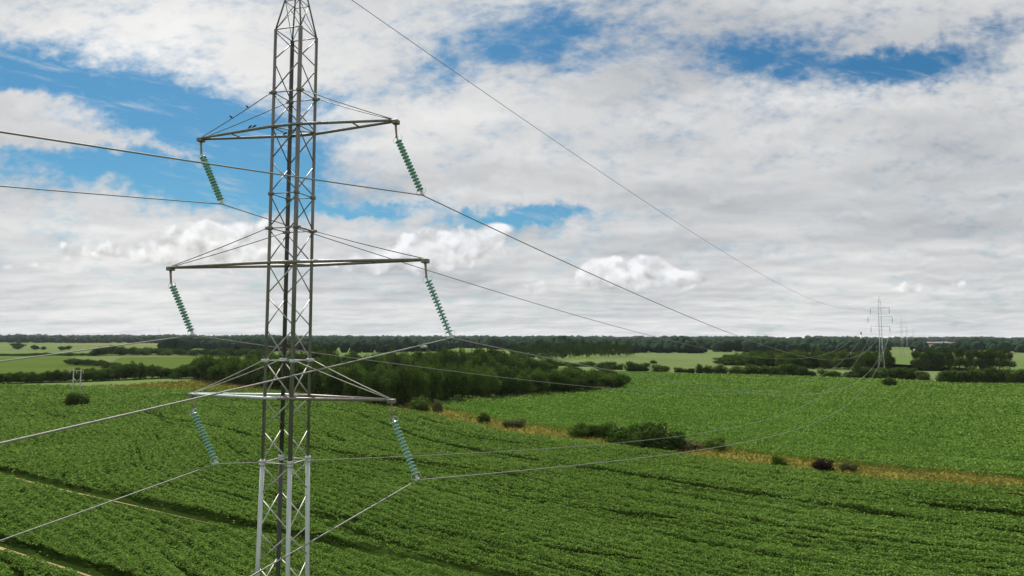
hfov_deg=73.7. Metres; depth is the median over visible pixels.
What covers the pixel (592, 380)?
broadleaf tree
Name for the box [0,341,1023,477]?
ground
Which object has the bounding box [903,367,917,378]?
shrub
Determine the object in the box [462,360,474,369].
broadleaf tree
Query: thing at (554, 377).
broadleaf tree
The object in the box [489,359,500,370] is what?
broadleaf tree
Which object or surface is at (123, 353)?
broadleaf tree
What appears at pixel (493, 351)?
broadleaf tree
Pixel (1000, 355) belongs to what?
broadleaf tree
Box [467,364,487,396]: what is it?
broadleaf tree
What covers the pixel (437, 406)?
shrub
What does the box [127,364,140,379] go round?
broadleaf tree
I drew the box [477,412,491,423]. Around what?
shrub
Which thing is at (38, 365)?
olive pasture
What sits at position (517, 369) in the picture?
broadleaf tree
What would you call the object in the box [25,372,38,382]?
broadleaf tree
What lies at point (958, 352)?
broadleaf tree
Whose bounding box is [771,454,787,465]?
shrub
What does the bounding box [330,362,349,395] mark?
broadleaf tree
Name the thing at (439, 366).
broadleaf tree
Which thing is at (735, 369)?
shrub
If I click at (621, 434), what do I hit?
shrub
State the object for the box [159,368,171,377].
broadleaf tree
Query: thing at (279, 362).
broadleaf tree
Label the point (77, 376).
broadleaf tree
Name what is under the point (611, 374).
broadleaf tree
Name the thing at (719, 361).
broadleaf tree
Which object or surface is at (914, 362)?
broadleaf tree
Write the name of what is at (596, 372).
broadleaf tree
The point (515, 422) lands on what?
shrub
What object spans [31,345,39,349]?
broadleaf tree
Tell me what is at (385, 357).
broadleaf tree
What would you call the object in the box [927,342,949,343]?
farm building
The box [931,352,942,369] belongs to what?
broadleaf tree
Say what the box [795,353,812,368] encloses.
broadleaf tree
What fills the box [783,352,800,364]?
broadleaf tree
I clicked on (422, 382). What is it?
broadleaf tree
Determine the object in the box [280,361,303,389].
broadleaf tree
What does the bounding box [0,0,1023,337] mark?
sky
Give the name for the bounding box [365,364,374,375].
broadleaf tree
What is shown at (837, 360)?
broadleaf tree
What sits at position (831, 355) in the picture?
broadleaf tree
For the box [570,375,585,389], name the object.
broadleaf tree
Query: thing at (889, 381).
shrub
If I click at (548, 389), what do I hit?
broadleaf tree
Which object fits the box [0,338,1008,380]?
wood interior
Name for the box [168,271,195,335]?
insulator string
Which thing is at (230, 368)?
broadleaf tree
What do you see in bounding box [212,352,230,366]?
broadleaf tree
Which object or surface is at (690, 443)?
shrub
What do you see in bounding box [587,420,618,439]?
shrub
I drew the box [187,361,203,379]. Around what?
broadleaf tree
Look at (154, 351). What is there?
broadleaf tree
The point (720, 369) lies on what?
shrub
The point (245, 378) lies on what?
broadleaf tree
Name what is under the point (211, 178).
insulator string
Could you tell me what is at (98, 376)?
broadleaf tree
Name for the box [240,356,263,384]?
broadleaf tree
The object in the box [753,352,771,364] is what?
broadleaf tree
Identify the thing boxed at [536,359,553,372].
broadleaf tree
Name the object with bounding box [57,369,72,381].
broadleaf tree
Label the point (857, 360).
broadleaf tree
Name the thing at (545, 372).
broadleaf tree
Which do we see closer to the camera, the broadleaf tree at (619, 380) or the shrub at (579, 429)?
the shrub at (579, 429)
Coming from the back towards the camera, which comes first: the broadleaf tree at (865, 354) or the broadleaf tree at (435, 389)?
the broadleaf tree at (865, 354)
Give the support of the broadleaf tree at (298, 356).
on the ground at (904, 360)
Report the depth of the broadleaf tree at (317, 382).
282.70 m
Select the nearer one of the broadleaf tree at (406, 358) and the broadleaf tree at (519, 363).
the broadleaf tree at (406, 358)
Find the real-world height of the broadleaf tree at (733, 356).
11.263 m
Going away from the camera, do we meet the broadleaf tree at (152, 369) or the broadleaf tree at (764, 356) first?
the broadleaf tree at (152, 369)
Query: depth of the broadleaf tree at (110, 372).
380.62 m
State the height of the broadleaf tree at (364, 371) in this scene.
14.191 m
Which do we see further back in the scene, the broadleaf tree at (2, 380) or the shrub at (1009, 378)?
the shrub at (1009, 378)
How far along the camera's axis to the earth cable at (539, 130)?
52.67 m
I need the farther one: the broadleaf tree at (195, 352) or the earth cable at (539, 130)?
the broadleaf tree at (195, 352)
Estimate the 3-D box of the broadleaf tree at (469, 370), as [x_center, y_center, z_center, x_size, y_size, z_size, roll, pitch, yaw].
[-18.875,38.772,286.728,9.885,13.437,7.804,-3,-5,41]
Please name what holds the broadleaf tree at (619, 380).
on the crop ground at (742, 433)
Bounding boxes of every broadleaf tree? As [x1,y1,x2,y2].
[0,375,7,382]
[2,372,13,383]
[9,372,21,383]
[10,342,26,348]
[18,372,31,382]
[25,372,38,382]
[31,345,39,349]
[35,372,47,382]
[40,370,54,382]
[49,370,61,381]
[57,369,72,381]
[67,368,84,381]
[79,369,94,381]
[85,367,96,380]
[90,369,107,380]
[92,347,108,354]
[92,359,106,366]
[99,366,115,379]
[101,362,116,368]
[112,347,126,354]
[112,366,125,379]
[117,347,128,354]
[119,364,134,379]
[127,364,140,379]
[136,362,148,378]
[139,349,150,354]
[147,364,158,376]
[151,348,160,353]
[156,366,167,377]
[157,348,170,354]
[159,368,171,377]
[160,349,173,354]
[168,364,192,378]
[186,349,201,355]
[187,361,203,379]
[191,354,213,366]
[196,356,214,381]
[205,360,227,381]
[211,348,219,355]
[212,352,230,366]
[223,355,242,384]
[236,359,256,383]
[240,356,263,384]
[245,350,262,360]
[250,368,271,385]
[258,358,274,382]
[267,363,280,388]
[271,355,289,385]
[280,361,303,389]
[285,364,304,390]
[295,352,306,363]
[298,363,313,390]
[306,357,320,393]
[307,343,324,361]
[311,361,331,394]
[318,353,333,364]
[319,363,342,394]
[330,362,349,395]
[332,354,342,362]
[337,362,365,396]
[341,350,364,361]
[341,358,354,368]
[346,350,364,364]
[353,363,369,396]
[356,371,378,402]
[363,363,389,403]
[364,355,380,369]
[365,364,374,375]
[367,365,388,384]
[375,358,392,374]
[376,353,395,363]
[377,367,406,406]
[382,352,404,369]
[392,362,418,404]
[398,350,412,359]
[400,354,412,366]
[405,354,426,400]
[410,361,430,401]
[421,349,433,361]
[423,363,444,402]
[427,352,441,366]
[428,347,440,361]
[433,362,443,372]
[437,345,457,367]
[437,361,460,399]
[451,347,472,366]
[451,368,474,398]
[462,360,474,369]
[462,365,478,395]
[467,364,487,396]
[471,345,484,355]
[471,348,492,368]
[476,368,501,396]
[480,362,491,393]
[486,345,499,355]
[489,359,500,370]
[492,350,507,361]
[493,362,513,395]
[497,350,514,368]
[498,366,519,395]
[500,360,515,370]
[508,356,526,370]
[510,369,520,393]
[512,371,536,394]
[513,364,523,374]
[521,357,540,369]
[524,366,533,373]
[530,367,548,386]
[530,369,550,391]
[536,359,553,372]
[542,357,558,371]
[544,368,561,390]
[545,370,565,392]
[553,373,579,391]
[556,365,582,386]
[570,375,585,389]
[581,372,602,389]
[588,370,600,387]
[595,371,615,387]
[598,364,617,375]
[605,373,615,385]
[608,374,626,387]
[619,373,631,382]
[712,360,726,363]
[724,356,739,364]
[728,352,741,358]
[734,353,746,364]
[742,350,758,364]
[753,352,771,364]
[765,352,777,365]
[774,352,786,365]
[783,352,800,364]
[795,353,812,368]
[805,350,820,368]
[813,348,826,367]
[817,353,832,368]
[825,351,834,367]
[829,356,844,368]
[834,348,852,368]
[849,353,863,367]
[860,349,878,366]
[862,352,877,368]
[876,351,890,367]
[878,348,895,368]
[910,351,920,367]
[918,353,928,369]
[924,349,933,369]
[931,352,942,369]
[933,352,946,369]
[945,350,954,369]
[954,347,964,369]
[964,350,974,369]
[970,349,980,367]
[979,351,991,369]
[983,350,993,367]
[988,349,998,369]
[993,350,1006,368]
[1003,352,1016,368]
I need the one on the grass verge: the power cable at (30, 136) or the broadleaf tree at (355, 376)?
the broadleaf tree at (355, 376)
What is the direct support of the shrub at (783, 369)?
on the pale pasture at (687, 362)
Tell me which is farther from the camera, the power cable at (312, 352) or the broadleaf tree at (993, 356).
the broadleaf tree at (993, 356)
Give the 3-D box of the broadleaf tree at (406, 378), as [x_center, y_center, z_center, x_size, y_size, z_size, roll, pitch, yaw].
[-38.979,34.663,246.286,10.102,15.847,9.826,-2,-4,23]
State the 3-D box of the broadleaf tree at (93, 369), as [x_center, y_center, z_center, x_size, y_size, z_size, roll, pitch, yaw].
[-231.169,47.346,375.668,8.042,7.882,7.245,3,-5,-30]
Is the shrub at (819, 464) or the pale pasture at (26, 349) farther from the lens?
the pale pasture at (26, 349)
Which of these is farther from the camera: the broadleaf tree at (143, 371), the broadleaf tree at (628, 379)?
the broadleaf tree at (143, 371)
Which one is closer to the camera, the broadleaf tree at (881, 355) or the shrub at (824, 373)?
the shrub at (824, 373)
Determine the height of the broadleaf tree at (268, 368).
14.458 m
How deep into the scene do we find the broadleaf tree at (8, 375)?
353.68 m
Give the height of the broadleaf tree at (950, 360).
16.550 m
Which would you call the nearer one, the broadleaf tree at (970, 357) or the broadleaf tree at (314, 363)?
the broadleaf tree at (314, 363)
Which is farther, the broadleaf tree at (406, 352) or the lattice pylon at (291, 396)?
the broadleaf tree at (406, 352)
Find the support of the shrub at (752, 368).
on the ground at (904, 360)
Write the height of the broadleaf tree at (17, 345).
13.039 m
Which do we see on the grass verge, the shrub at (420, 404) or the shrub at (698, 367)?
the shrub at (420, 404)
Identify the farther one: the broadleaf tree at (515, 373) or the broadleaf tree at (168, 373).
the broadleaf tree at (168, 373)
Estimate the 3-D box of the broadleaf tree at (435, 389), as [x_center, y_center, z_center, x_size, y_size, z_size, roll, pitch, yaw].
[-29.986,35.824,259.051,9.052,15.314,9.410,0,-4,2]
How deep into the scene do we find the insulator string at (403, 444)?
30.81 m
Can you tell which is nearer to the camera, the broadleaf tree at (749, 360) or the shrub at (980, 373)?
the shrub at (980, 373)
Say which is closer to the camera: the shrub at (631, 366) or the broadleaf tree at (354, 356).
the broadleaf tree at (354, 356)
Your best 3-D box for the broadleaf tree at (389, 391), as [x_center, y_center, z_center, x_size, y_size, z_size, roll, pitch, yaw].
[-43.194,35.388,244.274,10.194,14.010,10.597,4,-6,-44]
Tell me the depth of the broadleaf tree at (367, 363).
382.70 m
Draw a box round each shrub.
[62,392,89,405]
[408,394,431,410]
[432,399,442,412]
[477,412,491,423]
[501,417,526,427]
[557,361,567,365]
[566,422,596,437]
[578,361,596,366]
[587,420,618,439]
[595,361,616,368]
[601,423,644,445]
[612,363,624,369]
[623,361,639,370]
[627,431,651,446]
[633,421,686,450]
[637,363,649,370]
[649,363,670,371]
[672,367,685,371]
[673,439,705,450]
[684,368,694,372]
[695,363,702,372]
[700,365,714,373]
[703,436,728,449]
[714,364,727,373]
[725,366,748,374]
[742,363,760,374]
[757,365,777,375]
[771,363,794,374]
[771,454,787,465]
[789,365,812,375]
[807,370,816,375]
[811,457,834,470]
[817,368,841,376]
[838,460,858,473]
[841,371,861,377]
[850,363,873,377]
[868,367,886,378]
[881,377,896,385]
[884,367,911,379]
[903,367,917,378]
[911,371,930,379]
[935,370,958,381]
[948,368,966,381]
[957,367,975,382]
[969,368,982,382]
[973,368,991,382]
[981,368,1002,382]
[986,366,1004,382]
[999,368,1016,383]
[1002,367,1023,382]
[1015,369,1023,381]
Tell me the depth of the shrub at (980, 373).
373.27 m
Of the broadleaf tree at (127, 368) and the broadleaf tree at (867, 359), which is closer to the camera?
the broadleaf tree at (127, 368)
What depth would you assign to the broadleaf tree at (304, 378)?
293.90 m
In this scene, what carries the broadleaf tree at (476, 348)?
on the ground at (904, 360)
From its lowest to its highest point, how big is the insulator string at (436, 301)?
3.451 m
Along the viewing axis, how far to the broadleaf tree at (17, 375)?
354.81 m
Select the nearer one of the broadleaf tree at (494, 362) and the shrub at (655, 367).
the broadleaf tree at (494, 362)
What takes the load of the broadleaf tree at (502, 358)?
on the ground at (904, 360)
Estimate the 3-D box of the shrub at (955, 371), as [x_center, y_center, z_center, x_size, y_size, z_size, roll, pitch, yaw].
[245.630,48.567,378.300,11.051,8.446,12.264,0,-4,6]
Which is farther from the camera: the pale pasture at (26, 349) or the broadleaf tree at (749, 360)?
the pale pasture at (26, 349)
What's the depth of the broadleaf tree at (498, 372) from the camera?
291.03 m
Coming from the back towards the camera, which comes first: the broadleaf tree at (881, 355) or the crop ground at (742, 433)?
the broadleaf tree at (881, 355)
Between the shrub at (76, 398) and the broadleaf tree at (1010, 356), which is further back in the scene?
the broadleaf tree at (1010, 356)
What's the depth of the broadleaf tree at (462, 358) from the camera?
413.69 m
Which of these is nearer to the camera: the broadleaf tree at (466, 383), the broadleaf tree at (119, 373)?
the broadleaf tree at (466, 383)
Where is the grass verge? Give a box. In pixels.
[106,381,1022,493]
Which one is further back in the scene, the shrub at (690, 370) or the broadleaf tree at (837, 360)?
the broadleaf tree at (837, 360)
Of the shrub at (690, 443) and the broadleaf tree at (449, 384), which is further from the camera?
the broadleaf tree at (449, 384)
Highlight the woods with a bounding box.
[0,334,1023,352]
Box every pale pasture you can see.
[0,344,156,352]
[558,355,1018,379]
[890,350,911,355]
[1006,353,1023,360]
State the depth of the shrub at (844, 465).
126.44 m
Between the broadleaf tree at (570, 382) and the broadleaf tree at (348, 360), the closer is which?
the broadleaf tree at (570, 382)
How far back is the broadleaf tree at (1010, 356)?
522.62 m
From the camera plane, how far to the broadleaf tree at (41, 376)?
360.06 m
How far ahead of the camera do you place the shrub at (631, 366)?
500.14 m
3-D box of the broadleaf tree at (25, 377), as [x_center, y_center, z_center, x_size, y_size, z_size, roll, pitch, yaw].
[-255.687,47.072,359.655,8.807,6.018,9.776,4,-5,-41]
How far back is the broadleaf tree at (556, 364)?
455.75 m
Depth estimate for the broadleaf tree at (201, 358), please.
402.70 m
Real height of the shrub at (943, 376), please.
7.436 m
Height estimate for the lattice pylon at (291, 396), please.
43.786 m
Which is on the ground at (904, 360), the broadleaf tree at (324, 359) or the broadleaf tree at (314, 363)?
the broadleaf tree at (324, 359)
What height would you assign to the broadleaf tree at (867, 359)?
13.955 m
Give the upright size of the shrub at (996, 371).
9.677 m
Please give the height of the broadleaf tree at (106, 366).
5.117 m
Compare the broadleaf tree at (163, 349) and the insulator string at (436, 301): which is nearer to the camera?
the insulator string at (436, 301)
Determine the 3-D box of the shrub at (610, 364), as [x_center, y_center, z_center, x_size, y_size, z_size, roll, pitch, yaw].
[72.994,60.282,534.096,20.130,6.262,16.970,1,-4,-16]
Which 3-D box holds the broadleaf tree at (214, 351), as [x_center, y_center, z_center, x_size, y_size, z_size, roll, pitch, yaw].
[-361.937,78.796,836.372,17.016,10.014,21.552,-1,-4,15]
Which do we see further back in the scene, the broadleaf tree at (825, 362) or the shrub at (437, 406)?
the broadleaf tree at (825, 362)
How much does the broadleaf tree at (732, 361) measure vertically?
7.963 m
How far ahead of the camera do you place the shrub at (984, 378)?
373.34 m
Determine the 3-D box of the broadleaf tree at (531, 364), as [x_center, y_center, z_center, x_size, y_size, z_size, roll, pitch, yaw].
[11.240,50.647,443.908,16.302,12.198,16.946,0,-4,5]
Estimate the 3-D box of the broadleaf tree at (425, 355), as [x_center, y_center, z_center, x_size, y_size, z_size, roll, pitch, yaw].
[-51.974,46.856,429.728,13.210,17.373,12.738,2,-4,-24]
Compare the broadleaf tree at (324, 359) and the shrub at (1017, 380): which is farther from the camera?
the broadleaf tree at (324, 359)
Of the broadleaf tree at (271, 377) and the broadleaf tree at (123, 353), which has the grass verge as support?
the broadleaf tree at (271, 377)
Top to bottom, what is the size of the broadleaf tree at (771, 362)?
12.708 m
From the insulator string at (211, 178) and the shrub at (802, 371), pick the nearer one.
the insulator string at (211, 178)
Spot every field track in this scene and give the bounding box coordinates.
[0,547,90,575]
[16,478,234,528]
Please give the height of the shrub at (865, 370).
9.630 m
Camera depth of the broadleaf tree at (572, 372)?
317.91 m
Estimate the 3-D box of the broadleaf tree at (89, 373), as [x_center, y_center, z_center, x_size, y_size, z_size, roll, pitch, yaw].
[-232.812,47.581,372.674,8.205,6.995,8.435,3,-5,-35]
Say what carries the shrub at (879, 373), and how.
on the pale pasture at (687, 362)
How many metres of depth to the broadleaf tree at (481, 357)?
421.90 m
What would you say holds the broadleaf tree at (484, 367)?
on the ground at (904, 360)
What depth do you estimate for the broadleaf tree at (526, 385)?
289.83 m
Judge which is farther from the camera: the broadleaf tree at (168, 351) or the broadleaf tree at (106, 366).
the broadleaf tree at (168, 351)
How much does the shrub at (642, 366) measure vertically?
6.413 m
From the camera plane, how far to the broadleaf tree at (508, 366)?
319.49 m
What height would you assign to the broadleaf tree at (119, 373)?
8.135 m
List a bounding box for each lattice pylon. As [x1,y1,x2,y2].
[166,0,429,575]
[869,297,891,368]
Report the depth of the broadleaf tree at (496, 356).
443.09 m
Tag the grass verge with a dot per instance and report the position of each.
(799, 462)
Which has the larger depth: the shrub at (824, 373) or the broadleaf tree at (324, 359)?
the shrub at (824, 373)
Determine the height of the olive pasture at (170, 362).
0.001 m
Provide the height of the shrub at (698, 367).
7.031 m
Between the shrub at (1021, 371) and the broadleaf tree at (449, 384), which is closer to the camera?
the broadleaf tree at (449, 384)
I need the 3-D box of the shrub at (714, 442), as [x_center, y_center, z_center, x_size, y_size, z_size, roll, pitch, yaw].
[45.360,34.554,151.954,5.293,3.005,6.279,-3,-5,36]
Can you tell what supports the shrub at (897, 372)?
on the pale pasture at (687, 362)
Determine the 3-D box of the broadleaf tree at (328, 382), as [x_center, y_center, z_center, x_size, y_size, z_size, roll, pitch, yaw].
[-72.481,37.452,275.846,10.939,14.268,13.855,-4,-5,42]
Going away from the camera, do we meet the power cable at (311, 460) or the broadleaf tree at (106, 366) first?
the power cable at (311, 460)
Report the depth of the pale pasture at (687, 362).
667.88 m
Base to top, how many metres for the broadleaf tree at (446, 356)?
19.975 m
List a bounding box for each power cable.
[0,131,885,359]
[0,185,862,358]
[0,326,866,393]
[0,333,889,444]
[0,336,869,540]
[251,341,887,575]
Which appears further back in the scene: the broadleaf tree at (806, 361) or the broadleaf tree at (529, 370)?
the broadleaf tree at (806, 361)
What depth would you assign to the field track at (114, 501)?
102.87 m
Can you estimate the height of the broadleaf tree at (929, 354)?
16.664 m
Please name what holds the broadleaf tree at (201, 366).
on the grass verge
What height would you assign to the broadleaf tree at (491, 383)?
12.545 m
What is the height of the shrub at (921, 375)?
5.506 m
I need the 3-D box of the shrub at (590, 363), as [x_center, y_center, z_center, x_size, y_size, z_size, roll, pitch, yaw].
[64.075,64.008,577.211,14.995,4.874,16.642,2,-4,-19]
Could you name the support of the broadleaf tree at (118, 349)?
on the ground at (904, 360)
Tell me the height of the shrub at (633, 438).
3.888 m
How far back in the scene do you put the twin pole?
253.23 m
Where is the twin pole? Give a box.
[70,369,83,394]
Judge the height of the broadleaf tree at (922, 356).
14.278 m
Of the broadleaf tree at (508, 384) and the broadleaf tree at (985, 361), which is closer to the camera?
the broadleaf tree at (508, 384)
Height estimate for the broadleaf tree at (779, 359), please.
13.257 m
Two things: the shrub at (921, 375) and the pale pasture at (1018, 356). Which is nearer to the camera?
the shrub at (921, 375)
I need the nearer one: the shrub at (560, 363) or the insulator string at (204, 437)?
the insulator string at (204, 437)
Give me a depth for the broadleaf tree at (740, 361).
604.15 m
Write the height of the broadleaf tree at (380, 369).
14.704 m
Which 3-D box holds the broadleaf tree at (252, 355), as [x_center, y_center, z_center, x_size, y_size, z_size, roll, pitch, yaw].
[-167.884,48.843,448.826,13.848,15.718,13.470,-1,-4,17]
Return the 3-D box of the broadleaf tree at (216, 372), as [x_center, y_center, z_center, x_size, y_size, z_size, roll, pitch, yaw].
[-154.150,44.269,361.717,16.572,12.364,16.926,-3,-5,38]
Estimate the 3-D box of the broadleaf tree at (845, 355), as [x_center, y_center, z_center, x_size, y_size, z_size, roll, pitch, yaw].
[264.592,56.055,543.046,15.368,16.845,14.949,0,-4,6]
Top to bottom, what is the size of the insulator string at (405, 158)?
3.509 m
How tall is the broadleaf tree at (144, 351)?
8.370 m
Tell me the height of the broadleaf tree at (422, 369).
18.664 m
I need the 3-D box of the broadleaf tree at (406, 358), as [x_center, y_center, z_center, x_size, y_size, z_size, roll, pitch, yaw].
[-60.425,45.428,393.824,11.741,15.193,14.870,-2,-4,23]
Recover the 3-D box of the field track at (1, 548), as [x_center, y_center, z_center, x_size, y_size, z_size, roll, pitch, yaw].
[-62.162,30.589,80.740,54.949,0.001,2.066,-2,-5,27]
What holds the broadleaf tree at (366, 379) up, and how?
on the grass verge
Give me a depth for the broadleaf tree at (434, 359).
404.61 m
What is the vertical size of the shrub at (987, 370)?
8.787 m
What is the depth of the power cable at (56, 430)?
19.83 m
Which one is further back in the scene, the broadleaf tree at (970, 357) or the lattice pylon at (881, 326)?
the broadleaf tree at (970, 357)
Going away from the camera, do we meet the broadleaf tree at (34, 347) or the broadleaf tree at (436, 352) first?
the broadleaf tree at (436, 352)
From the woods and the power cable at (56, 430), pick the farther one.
the woods
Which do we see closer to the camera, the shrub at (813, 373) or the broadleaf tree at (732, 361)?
the shrub at (813, 373)
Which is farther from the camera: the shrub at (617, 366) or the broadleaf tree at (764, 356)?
the broadleaf tree at (764, 356)
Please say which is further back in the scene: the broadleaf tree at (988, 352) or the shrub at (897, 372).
the broadleaf tree at (988, 352)
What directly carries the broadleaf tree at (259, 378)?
on the grass verge
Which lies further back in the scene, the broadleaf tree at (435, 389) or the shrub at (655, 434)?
the broadleaf tree at (435, 389)
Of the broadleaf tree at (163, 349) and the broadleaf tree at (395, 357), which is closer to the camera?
the broadleaf tree at (395, 357)
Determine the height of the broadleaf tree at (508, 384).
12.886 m
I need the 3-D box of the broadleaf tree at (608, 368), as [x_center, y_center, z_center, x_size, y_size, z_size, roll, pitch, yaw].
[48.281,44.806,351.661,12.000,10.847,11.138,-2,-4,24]
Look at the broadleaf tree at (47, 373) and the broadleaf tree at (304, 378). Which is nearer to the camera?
the broadleaf tree at (304, 378)
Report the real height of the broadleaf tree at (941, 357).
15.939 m
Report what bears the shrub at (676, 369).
on the ground at (904, 360)
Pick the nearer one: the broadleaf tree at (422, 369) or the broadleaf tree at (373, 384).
the broadleaf tree at (373, 384)
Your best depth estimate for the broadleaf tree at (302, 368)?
307.07 m
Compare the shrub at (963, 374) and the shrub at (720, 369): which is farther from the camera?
the shrub at (720, 369)
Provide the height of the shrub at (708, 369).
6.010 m
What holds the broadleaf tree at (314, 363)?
on the grass verge
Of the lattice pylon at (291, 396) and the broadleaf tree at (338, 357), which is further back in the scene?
the broadleaf tree at (338, 357)
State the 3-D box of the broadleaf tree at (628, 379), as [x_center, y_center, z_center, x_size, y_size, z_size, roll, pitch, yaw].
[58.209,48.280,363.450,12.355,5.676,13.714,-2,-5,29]
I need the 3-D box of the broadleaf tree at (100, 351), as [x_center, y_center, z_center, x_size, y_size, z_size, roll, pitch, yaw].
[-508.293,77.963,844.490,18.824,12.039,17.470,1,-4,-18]
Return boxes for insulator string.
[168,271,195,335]
[191,397,218,464]
[198,142,224,204]
[389,404,420,480]
[393,124,425,195]
[423,263,454,337]
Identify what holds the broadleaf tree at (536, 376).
on the crop ground at (742, 433)
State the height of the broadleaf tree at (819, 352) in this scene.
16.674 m
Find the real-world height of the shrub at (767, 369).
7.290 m
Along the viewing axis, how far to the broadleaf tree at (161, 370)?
401.28 m
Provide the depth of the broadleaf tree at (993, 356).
521.89 m
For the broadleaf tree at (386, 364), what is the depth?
380.15 m
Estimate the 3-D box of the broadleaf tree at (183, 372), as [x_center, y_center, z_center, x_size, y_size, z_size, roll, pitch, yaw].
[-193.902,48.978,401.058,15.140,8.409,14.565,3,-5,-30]
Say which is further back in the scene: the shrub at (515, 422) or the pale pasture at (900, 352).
the pale pasture at (900, 352)
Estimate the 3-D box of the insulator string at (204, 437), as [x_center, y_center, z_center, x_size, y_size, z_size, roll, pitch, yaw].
[-15.280,7.056,33.872,1.795,3.267,0.340,-1,-4,16]
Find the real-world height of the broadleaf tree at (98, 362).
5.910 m
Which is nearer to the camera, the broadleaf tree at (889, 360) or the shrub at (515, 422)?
the shrub at (515, 422)
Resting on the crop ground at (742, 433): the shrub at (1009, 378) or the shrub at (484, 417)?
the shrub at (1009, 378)
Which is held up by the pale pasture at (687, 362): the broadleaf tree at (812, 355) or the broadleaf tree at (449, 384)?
the broadleaf tree at (812, 355)
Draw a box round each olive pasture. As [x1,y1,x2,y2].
[0,357,156,381]
[110,356,244,375]
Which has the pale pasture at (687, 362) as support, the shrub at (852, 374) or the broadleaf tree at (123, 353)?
the shrub at (852, 374)
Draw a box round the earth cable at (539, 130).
[352,0,869,308]
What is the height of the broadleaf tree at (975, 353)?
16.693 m
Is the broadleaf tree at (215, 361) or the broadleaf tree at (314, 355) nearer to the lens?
the broadleaf tree at (215, 361)
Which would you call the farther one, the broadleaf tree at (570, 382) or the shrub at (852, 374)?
the shrub at (852, 374)
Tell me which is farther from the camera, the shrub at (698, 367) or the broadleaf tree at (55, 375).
the shrub at (698, 367)
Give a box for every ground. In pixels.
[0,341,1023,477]
[0,386,1023,575]
[445,370,1023,478]
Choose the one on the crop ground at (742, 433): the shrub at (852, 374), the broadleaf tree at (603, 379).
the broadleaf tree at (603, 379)
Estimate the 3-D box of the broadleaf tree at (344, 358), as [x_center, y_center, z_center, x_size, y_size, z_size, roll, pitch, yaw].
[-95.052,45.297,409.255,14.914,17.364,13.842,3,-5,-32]

